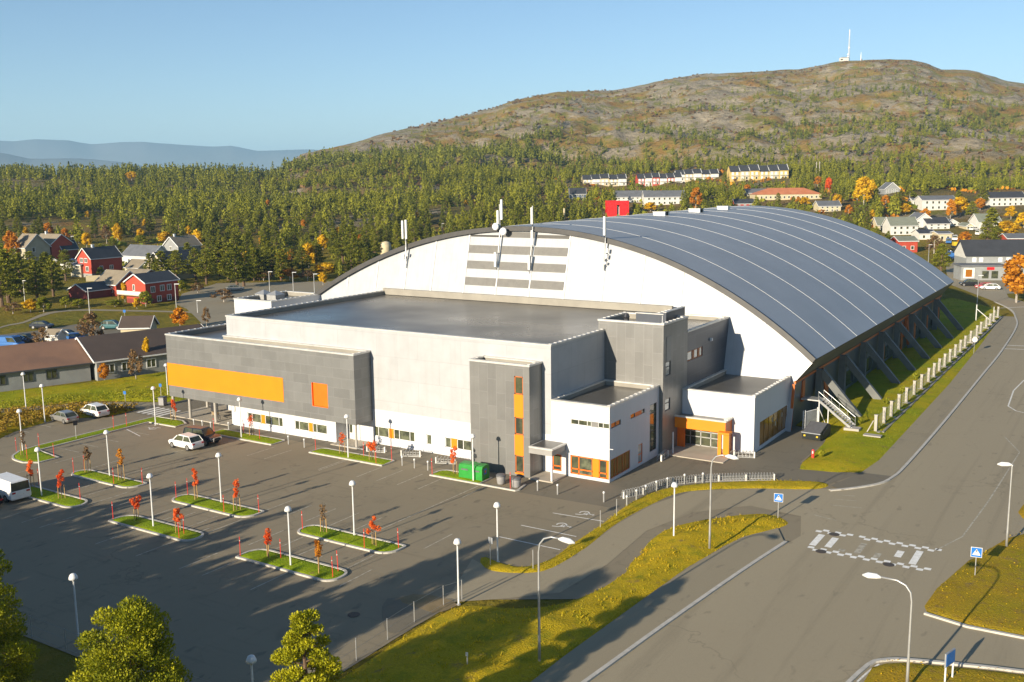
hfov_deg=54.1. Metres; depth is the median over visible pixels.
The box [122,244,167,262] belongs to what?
long house
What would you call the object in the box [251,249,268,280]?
pine tree
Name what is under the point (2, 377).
window
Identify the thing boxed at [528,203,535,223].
pine tree
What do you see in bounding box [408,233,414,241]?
pine tree
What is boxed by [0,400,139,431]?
hedge
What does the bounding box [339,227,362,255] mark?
pine tree
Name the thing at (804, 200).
birch tree
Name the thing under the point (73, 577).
park lamp
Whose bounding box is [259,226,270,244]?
pine tree
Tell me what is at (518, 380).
window
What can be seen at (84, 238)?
birch tree
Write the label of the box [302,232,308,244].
pine tree
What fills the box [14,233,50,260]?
house
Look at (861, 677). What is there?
edge line
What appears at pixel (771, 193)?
house
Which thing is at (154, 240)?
olive scrub
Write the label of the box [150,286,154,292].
window
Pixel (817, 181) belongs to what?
birch tree
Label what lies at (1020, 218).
birch tree
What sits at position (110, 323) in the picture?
parked car
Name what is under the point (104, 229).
birch tree
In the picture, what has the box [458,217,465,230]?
pine tree
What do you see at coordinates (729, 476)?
bike rack
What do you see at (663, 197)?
house
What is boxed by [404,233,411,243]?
pine tree
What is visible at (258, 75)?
sky
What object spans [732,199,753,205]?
house
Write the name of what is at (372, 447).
sapling
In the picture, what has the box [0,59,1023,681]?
ground
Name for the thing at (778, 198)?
pine tree
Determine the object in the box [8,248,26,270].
pine tree
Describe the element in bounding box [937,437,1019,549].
edge line
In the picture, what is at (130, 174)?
birch tree
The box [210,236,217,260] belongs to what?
pine tree
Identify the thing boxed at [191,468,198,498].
sapling
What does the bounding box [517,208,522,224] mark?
pine tree
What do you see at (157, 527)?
grass island
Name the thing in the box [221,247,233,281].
pine tree
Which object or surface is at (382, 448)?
bike rack
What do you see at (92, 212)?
pine tree
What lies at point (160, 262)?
pine tree
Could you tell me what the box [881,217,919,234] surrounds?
house
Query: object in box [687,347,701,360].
window
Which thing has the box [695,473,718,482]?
bike rack
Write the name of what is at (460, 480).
island kerb
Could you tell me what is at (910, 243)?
house
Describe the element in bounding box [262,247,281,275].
pine tree
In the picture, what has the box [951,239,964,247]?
excavator
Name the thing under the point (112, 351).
long wing
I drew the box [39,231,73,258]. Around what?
red house
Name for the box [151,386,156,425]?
park lamp
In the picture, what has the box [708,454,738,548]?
street lamp
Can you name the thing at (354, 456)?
grass island
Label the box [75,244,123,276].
gabled house
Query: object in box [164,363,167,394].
park lamp
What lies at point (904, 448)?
pavement
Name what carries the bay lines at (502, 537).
on the parking lot
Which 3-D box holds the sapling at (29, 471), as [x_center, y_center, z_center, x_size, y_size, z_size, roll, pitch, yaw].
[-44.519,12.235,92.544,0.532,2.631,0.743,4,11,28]
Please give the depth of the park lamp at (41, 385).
117.75 m
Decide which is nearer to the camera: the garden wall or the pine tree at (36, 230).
the garden wall
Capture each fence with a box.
[18,580,461,681]
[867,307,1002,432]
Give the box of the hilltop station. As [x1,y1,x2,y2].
[839,57,848,60]
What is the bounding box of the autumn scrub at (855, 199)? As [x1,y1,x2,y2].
[551,167,1023,227]
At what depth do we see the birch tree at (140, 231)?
408.94 m
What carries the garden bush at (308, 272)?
on the ground at (52, 665)
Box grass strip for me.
[480,480,827,572]
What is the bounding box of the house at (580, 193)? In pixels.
[568,188,586,199]
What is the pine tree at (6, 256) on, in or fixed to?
on the ground at (52, 665)
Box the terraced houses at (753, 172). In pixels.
[727,164,788,181]
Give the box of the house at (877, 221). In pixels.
[871,217,885,229]
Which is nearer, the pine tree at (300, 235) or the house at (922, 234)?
the pine tree at (300, 235)
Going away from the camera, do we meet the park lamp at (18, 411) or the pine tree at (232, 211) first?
the park lamp at (18, 411)
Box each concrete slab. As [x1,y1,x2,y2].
[844,426,860,431]
[863,433,881,437]
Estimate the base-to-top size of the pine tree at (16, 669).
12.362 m
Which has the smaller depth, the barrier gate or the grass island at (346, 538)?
the grass island at (346, 538)
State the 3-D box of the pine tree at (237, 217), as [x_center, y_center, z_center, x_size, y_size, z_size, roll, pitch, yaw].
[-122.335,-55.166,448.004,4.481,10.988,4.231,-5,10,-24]
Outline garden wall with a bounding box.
[86,275,99,281]
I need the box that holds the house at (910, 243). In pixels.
[890,236,918,251]
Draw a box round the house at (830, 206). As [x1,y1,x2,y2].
[812,200,841,211]
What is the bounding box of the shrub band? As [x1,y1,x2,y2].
[0,386,177,409]
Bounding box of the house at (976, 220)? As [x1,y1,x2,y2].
[968,213,1001,229]
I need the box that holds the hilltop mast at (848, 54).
[847,30,849,60]
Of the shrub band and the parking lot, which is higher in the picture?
the shrub band
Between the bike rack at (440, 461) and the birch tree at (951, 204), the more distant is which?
the birch tree at (951, 204)
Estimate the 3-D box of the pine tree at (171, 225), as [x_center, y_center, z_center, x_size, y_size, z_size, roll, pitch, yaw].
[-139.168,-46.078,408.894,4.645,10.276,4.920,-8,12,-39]
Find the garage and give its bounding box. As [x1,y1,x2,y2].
[122,259,146,269]
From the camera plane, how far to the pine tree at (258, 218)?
447.52 m
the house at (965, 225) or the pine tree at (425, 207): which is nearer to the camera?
the house at (965, 225)
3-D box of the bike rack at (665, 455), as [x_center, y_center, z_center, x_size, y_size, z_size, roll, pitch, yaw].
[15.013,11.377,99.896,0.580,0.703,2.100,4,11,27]
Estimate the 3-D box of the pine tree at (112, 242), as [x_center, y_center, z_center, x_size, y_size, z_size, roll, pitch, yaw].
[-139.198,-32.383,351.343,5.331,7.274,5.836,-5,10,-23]
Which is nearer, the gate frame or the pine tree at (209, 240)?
the gate frame
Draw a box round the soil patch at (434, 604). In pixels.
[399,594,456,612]
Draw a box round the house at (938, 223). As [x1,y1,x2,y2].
[922,217,950,228]
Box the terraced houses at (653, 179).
[635,172,681,185]
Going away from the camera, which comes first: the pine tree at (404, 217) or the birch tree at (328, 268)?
the birch tree at (328, 268)
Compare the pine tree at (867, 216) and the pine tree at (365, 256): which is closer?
the pine tree at (365, 256)
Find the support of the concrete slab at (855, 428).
on the grass bank
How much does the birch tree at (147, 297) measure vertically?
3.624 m
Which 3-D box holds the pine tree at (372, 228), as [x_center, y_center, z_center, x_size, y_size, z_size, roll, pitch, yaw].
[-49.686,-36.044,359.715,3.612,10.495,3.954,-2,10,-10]
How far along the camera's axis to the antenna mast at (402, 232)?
138.84 m
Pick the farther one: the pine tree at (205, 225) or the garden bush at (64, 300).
the pine tree at (205, 225)
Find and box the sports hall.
[165,206,963,482]
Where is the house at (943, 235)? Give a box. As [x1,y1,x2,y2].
[930,231,952,240]
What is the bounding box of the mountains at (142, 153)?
[0,139,317,171]
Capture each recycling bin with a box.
[459,460,475,478]
[470,462,488,480]
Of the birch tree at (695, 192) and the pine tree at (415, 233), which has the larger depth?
the birch tree at (695, 192)
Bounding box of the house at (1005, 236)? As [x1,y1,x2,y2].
[999,233,1023,239]
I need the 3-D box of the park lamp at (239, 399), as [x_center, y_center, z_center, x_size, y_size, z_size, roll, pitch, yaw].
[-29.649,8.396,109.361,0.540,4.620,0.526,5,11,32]
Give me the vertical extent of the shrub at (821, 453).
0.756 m
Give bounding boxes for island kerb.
[12,416,186,462]
[25,485,87,507]
[71,469,146,487]
[108,515,203,541]
[172,494,263,517]
[214,429,284,444]
[235,548,347,581]
[297,524,405,553]
[309,448,393,465]
[429,469,491,484]
[478,483,525,491]
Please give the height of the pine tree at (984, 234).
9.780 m
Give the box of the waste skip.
[802,421,830,440]
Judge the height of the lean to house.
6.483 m
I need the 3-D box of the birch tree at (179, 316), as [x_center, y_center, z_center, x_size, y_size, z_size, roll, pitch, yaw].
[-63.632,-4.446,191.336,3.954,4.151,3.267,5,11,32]
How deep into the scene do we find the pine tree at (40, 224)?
401.92 m
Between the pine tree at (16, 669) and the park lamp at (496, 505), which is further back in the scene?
the park lamp at (496, 505)
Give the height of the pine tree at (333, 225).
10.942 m
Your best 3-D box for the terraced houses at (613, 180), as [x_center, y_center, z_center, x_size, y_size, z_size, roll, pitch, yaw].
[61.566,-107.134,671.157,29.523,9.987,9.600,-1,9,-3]
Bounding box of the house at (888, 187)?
[878,182,899,193]
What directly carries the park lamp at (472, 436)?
on the grass island at (447, 473)
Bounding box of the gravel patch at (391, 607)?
[382,597,454,632]
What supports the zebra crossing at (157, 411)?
on the forecourt
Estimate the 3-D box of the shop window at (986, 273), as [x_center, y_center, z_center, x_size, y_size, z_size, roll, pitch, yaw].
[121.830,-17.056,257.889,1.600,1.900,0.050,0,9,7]
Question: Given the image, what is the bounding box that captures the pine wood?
[0,142,1023,275]
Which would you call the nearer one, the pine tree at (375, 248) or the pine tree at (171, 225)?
the pine tree at (375, 248)
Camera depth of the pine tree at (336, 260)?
285.95 m
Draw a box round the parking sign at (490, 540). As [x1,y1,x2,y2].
[488,537,492,564]
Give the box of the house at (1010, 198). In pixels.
[980,191,1023,205]
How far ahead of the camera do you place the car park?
190.12 m
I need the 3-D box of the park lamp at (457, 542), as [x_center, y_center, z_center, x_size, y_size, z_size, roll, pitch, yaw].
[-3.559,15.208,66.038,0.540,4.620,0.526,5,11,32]
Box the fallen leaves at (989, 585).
[929,532,1022,628]
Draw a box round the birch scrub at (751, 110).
[243,59,1023,204]
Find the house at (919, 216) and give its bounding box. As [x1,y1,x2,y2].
[909,212,931,227]
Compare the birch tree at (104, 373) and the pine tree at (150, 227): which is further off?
the pine tree at (150, 227)
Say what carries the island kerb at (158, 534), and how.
on the parking lot
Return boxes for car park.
[3,324,120,342]
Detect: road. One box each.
[177,281,330,326]
[446,263,1023,681]
[952,262,1012,293]
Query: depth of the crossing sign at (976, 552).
69.47 m
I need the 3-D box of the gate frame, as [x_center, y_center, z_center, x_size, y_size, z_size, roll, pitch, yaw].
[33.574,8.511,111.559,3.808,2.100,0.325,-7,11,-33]
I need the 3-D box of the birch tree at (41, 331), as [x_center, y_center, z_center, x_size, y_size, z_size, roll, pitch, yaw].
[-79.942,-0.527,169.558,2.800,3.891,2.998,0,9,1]
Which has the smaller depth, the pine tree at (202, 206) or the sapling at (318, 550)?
the sapling at (318, 550)
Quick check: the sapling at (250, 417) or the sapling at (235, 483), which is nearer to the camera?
the sapling at (235, 483)
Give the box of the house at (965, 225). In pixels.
[957,222,974,229]
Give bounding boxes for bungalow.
[94,269,133,295]
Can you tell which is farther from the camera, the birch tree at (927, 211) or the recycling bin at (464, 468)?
the birch tree at (927, 211)
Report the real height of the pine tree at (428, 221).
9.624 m
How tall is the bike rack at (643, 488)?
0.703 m
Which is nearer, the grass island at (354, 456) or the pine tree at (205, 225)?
the grass island at (354, 456)
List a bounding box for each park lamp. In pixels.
[16,409,22,450]
[21,372,25,407]
[34,447,41,494]
[39,384,45,421]
[68,573,78,636]
[103,430,109,475]
[146,473,153,525]
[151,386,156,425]
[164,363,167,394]
[215,452,221,501]
[237,397,241,436]
[246,655,256,681]
[284,506,291,564]
[344,414,348,456]
[349,480,355,534]
[453,538,460,605]
[470,434,474,480]
[493,502,500,561]
[671,482,677,535]
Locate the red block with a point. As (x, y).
(612, 208)
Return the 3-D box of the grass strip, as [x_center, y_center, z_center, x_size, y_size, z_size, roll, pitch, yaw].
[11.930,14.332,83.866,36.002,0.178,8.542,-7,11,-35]
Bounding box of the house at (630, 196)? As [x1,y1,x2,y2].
[614,190,650,202]
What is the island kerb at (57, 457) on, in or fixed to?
on the parking lot
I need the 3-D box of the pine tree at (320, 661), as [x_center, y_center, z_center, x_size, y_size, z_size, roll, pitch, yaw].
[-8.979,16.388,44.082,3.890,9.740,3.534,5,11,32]
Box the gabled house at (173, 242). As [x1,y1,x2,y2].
[162,234,202,254]
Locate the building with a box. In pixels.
[125,268,154,273]
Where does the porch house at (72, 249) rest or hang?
on the ground at (52, 665)
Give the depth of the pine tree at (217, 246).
292.36 m
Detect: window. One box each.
[0,375,6,384]
[22,372,33,382]
[46,369,57,379]
[106,363,114,372]
[121,361,130,370]
[146,358,156,367]
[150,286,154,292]
[248,412,282,426]
[295,420,326,433]
[374,426,414,441]
[427,434,431,444]
[445,437,470,450]
[514,376,522,394]
[515,417,522,434]
[515,455,523,472]
[553,454,561,470]
[571,419,608,428]
[571,455,608,479]
[611,419,620,428]
[611,450,629,477]
[631,409,643,418]
[638,443,641,462]
[650,403,655,451]
[665,397,669,410]
[666,336,670,361]
[666,361,669,375]
[685,428,717,447]
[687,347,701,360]
[759,405,786,445]
[982,271,988,277]
[991,271,997,277]
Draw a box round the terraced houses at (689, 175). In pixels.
[674,168,718,181]
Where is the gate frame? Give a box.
[802,407,824,428]
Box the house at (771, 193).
[750,188,821,199]
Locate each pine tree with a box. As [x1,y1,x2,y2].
[0,202,8,220]
[0,219,6,244]
[0,248,23,302]
[0,257,22,306]
[0,548,41,681]
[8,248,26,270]
[10,253,30,292]
[11,213,22,234]
[21,251,38,273]
[22,260,50,300]
[30,220,40,234]
[36,215,44,232]
[36,251,58,284]
[38,255,64,295]
[54,249,74,280]
[89,215,97,237]
[90,209,96,229]
[108,212,114,229]
[108,238,122,253]
[113,212,120,234]
[143,253,154,270]
[144,211,154,234]
[152,251,170,271]
[163,250,190,276]
[165,216,175,235]
[174,206,181,228]
[180,211,187,228]
[180,247,207,280]
[183,242,191,249]
[191,213,201,237]
[191,248,217,283]
[197,216,203,236]
[200,203,207,221]
[201,223,208,242]
[203,227,212,247]
[204,232,213,252]
[210,207,218,223]
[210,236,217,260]
[211,242,223,275]
[216,230,222,246]
[217,242,233,279]
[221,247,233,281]
[221,247,252,285]
[223,226,231,242]
[224,246,257,285]
[228,203,238,226]
[231,228,239,246]
[233,225,242,244]
[234,205,243,225]
[240,233,251,248]
[243,208,251,227]
[244,231,253,248]
[247,209,253,226]
[249,248,259,280]
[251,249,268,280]
[256,208,262,224]
[258,221,270,237]
[258,236,273,255]
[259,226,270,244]
[262,243,272,266]
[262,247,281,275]
[269,608,344,681]
[270,221,280,242]
[274,249,287,280]
[283,246,298,267]
[284,216,293,236]
[289,226,299,248]
[290,246,312,273]
[296,227,302,246]
[302,203,311,226]
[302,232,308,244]
[308,218,317,240]
[309,240,325,264]
[316,212,324,233]
[328,221,336,244]
[328,229,339,253]
[330,232,348,262]
[334,251,342,276]
[338,217,346,236]
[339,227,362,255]
[340,200,348,217]
[345,243,356,270]
[346,234,359,266]
[348,220,355,234]
[359,225,370,243]
[360,248,368,263]
[363,235,372,254]
[368,214,375,228]
[369,226,377,252]
[371,230,379,252]
[377,210,382,230]
[378,225,385,241]
[381,225,391,241]
[388,223,393,243]
[391,214,395,228]
[392,221,401,247]
[395,212,401,233]
[400,215,408,234]
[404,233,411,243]
[408,218,419,241]
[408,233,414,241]
[416,218,423,237]
[423,201,428,219]
[423,223,430,238]
[424,217,430,236]
[439,209,446,230]
[449,222,456,232]
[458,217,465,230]
[462,220,468,229]
[471,209,480,227]
[482,205,489,224]
[488,204,494,226]
[508,196,514,214]
[511,210,517,224]
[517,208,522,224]
[520,216,527,223]
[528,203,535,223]
[543,212,546,222]
[550,199,556,219]
[555,199,562,214]
[590,208,596,217]
[724,191,729,201]
[774,193,781,202]
[840,186,848,200]
[844,214,850,222]
[863,211,870,228]
[896,190,907,202]
[921,188,929,195]
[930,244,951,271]
[935,243,947,261]
[955,190,961,196]
[965,201,979,215]
[974,188,988,201]
[977,218,997,239]
[981,207,1000,232]
[991,228,1003,239]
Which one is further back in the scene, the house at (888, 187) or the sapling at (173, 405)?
the house at (888, 187)
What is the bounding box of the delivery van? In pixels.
[0,472,30,502]
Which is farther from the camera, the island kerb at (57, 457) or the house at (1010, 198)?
the house at (1010, 198)
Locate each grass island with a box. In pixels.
[14,417,183,461]
[31,487,84,505]
[74,470,142,485]
[113,516,200,538]
[174,495,260,515]
[215,429,281,443]
[241,550,344,578]
[300,526,401,551]
[312,448,391,464]
[433,470,488,482]
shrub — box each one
[818,449,824,456]
[858,417,864,423]
[883,397,888,403]
[899,385,904,392]
[913,371,919,378]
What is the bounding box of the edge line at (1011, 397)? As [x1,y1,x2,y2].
[1008,380,1023,412]
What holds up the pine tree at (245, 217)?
on the ground at (52, 665)
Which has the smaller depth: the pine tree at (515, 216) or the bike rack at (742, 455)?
the bike rack at (742, 455)
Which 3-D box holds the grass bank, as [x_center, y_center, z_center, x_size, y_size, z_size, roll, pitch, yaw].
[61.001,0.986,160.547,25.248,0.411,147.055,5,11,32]
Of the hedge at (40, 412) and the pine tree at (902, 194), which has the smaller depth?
the hedge at (40, 412)
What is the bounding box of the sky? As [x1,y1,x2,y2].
[0,0,1023,150]
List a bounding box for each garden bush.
[2,302,21,313]
[20,299,38,311]
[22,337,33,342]
[59,296,71,305]
[71,299,85,305]
[73,233,81,241]
[96,267,104,274]
[106,299,122,306]
[132,298,141,306]
[134,235,147,242]
[178,280,187,290]
[190,282,204,292]
[256,271,271,280]
[279,268,298,279]
[295,270,314,280]
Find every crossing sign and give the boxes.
[774,493,782,513]
[970,547,982,574]
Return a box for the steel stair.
[801,390,855,427]
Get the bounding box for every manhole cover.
[348,612,359,616]
[816,549,825,552]
[829,532,838,535]
[883,562,893,566]
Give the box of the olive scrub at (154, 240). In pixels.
[0,158,1023,272]
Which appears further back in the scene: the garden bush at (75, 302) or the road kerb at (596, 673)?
the garden bush at (75, 302)
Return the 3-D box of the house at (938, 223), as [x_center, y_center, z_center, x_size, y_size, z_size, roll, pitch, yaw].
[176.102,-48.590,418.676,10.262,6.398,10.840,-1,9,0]
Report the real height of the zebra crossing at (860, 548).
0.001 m
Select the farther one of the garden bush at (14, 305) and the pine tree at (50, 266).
the pine tree at (50, 266)
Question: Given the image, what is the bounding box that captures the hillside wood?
[0,68,1023,181]
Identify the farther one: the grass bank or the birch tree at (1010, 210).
the birch tree at (1010, 210)
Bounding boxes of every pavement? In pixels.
[531,528,783,681]
[862,316,1015,475]
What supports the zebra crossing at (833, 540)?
on the road at (796, 610)
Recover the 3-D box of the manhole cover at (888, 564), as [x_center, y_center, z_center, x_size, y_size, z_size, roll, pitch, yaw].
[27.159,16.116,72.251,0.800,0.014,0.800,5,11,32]
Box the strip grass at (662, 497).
[485,479,825,571]
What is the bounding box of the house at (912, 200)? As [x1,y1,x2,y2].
[908,198,914,203]
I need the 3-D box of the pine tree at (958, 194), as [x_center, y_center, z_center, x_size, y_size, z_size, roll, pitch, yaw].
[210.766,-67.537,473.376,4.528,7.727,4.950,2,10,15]
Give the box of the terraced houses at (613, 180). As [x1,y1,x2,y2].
[581,174,626,185]
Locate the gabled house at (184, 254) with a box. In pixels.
[144,249,202,278]
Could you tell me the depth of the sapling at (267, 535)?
74.46 m
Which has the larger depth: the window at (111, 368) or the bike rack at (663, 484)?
the window at (111, 368)
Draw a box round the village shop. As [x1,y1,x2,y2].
[952,239,1023,279]
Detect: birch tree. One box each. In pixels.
[2,230,20,258]
[22,227,28,233]
[31,326,49,341]
[36,296,51,311]
[42,222,54,233]
[61,228,70,236]
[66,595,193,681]
[75,311,104,335]
[81,232,92,245]
[97,363,108,378]
[100,224,110,243]
[111,223,122,240]
[120,282,126,298]
[125,171,135,180]
[127,349,142,377]
[136,228,144,238]
[138,290,153,305]
[142,337,149,351]
[157,231,171,241]
[169,307,188,324]
[185,226,191,234]
[191,229,203,243]
[201,307,210,325]
[210,288,233,301]
[302,243,316,267]
[312,262,335,273]
[317,234,328,247]
[317,272,327,282]
[643,202,655,210]
[689,187,702,207]
[709,188,717,195]
[799,197,810,204]
[813,176,821,185]
[824,177,832,189]
[832,194,841,203]
[844,204,852,213]
[852,176,876,204]
[869,209,874,218]
[880,195,889,207]
[900,203,911,214]
[905,189,916,197]
[920,208,930,215]
[926,234,942,253]
[946,199,956,218]
[954,196,969,215]
[957,231,971,241]
[974,198,985,208]
[998,220,1021,232]
[1001,253,1023,302]
[1004,205,1016,216]
[1014,212,1023,227]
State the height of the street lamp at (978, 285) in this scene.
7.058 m
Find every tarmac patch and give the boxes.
[308,586,323,590]
[831,472,890,489]
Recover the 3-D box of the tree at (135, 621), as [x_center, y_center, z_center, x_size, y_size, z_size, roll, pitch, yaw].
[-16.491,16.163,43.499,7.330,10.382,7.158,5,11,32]
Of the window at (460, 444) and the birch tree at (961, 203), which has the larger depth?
the birch tree at (961, 203)
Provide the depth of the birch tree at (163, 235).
398.31 m
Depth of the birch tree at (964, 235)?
360.82 m
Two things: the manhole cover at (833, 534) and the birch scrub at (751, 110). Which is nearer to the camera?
the manhole cover at (833, 534)
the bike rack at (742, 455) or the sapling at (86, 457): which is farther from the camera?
the bike rack at (742, 455)
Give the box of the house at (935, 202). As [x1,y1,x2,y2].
[914,195,954,209]
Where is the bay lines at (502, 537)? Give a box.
[127,429,599,549]
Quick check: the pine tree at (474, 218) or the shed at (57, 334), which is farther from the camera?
the pine tree at (474, 218)
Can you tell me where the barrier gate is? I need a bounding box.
[975,304,994,320]
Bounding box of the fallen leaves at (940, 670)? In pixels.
[867,659,1022,681]
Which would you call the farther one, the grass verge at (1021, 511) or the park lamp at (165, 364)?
the park lamp at (165, 364)
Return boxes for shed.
[44,329,67,340]
[66,281,112,298]
[117,315,159,331]
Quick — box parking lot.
[0,412,851,681]
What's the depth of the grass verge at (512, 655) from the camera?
62.16 m
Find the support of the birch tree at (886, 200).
on the ground at (52, 665)
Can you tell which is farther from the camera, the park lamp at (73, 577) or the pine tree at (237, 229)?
the pine tree at (237, 229)
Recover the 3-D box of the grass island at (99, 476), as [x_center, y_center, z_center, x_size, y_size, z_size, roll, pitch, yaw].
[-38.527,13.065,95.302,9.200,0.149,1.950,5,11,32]
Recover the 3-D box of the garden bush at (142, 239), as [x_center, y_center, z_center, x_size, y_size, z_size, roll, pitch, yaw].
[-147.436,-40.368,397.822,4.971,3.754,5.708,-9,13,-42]
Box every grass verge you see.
[0,407,136,437]
[336,514,787,681]
[864,663,1023,681]
[925,534,1023,635]
[1018,505,1023,518]
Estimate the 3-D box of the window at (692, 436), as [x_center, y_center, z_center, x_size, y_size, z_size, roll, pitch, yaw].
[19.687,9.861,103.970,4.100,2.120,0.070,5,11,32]
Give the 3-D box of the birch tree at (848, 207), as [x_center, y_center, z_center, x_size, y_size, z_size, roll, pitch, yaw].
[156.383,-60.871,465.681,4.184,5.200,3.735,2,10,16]
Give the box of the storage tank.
[380,241,390,253]
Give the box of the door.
[352,424,359,439]
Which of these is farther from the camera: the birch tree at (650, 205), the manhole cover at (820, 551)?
the birch tree at (650, 205)
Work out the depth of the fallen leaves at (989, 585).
67.56 m
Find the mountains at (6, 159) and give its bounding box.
[0,153,146,174]
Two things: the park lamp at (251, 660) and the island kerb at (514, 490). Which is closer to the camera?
the park lamp at (251, 660)
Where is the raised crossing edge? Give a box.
[807,529,941,570]
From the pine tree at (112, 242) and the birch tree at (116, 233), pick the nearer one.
the pine tree at (112, 242)
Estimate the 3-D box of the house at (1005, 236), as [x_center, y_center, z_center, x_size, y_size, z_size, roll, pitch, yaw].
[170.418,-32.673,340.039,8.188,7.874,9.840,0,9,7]
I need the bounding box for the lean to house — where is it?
[70,260,83,276]
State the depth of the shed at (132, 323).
178.08 m
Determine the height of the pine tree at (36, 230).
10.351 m
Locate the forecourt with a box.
[129,399,858,508]
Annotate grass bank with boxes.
[797,298,999,472]
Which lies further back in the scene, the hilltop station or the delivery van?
the hilltop station
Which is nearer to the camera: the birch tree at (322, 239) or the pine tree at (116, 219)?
the birch tree at (322, 239)
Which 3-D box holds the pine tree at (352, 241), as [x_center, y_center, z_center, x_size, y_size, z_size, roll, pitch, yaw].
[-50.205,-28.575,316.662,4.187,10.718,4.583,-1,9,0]
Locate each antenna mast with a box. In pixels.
[401,220,407,267]
[492,200,506,268]
[528,206,532,273]
[603,216,608,269]
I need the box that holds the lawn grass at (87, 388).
[0,372,176,401]
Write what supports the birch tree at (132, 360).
on the ground at (52, 665)
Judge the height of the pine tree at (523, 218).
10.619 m
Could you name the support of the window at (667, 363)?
in the sports hall
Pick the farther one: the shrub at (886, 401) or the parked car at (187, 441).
the shrub at (886, 401)
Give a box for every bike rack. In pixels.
[366,445,386,452]
[400,449,421,456]
[435,456,456,463]
[620,486,642,498]
[638,481,655,494]
[653,477,671,488]
[656,449,668,461]
[670,474,695,483]
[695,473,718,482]
[719,473,745,480]
[733,450,754,457]
[745,472,774,480]
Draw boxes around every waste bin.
[158,396,166,405]
[496,473,505,484]
[511,476,520,487]
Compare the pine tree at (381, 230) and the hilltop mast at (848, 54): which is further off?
the hilltop mast at (848, 54)
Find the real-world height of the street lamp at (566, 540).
7.742 m
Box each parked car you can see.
[0,335,24,345]
[17,333,37,342]
[29,320,53,328]
[50,409,78,423]
[66,332,83,338]
[80,402,109,418]
[100,320,118,329]
[168,432,203,450]
[183,425,221,445]
[226,284,243,290]
[959,279,979,285]
[974,282,988,288]
[979,283,1000,289]
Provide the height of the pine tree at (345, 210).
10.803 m
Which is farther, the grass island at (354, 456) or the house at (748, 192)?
the house at (748, 192)
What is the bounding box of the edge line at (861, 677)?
[856,664,879,681]
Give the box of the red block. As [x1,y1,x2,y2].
[605,200,628,216]
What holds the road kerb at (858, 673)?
on the road at (796, 610)
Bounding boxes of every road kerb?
[581,541,787,681]
[829,301,1017,490]
[846,657,1023,681]
[924,612,1023,638]
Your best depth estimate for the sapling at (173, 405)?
117.65 m
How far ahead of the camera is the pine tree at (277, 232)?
381.60 m
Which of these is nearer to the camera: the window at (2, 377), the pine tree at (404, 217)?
the window at (2, 377)
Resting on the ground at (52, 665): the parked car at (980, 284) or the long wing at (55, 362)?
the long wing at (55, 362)
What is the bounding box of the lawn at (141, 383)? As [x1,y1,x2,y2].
[0,371,186,407]
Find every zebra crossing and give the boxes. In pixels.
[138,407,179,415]
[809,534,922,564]
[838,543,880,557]
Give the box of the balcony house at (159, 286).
[117,270,179,303]
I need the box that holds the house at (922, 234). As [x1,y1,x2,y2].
[910,229,933,239]
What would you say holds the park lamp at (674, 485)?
on the grass verge at (512, 655)
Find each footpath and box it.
[0,309,234,327]
[0,402,170,412]
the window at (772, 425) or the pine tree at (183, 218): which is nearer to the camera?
the window at (772, 425)
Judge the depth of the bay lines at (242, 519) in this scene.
84.40 m
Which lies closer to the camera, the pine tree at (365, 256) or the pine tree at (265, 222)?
the pine tree at (365, 256)
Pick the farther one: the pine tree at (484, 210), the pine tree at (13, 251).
the pine tree at (484, 210)
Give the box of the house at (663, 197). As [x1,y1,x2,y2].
[641,190,685,204]
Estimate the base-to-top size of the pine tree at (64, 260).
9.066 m
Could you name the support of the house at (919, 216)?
on the ground at (52, 665)
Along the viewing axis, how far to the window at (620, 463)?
94.10 m
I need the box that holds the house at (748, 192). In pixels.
[744,188,766,195]
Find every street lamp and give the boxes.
[538,536,574,660]
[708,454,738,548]
[862,572,912,681]
[977,275,983,303]
[997,462,1013,546]
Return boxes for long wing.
[0,339,93,391]
[75,324,203,380]
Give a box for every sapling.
[18,431,26,454]
[26,460,34,486]
[56,469,65,498]
[83,446,91,469]
[115,449,124,479]
[129,495,141,520]
[170,399,176,419]
[173,508,183,532]
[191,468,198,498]
[232,479,240,510]
[247,415,253,435]
[263,528,271,556]
[314,539,322,572]
[319,504,326,531]
[338,432,344,453]
[366,440,376,459]
[366,515,380,545]
[450,446,457,473]
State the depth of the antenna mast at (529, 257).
128.37 m
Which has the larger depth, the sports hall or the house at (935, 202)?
the house at (935, 202)
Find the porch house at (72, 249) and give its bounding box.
[60,239,78,258]
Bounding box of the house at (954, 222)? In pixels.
[948,219,958,225]
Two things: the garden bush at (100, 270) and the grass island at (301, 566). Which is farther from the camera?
the garden bush at (100, 270)
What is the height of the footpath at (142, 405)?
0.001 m
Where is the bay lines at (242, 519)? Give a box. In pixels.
[7,424,485,589]
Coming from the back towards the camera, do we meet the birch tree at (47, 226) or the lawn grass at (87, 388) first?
the birch tree at (47, 226)

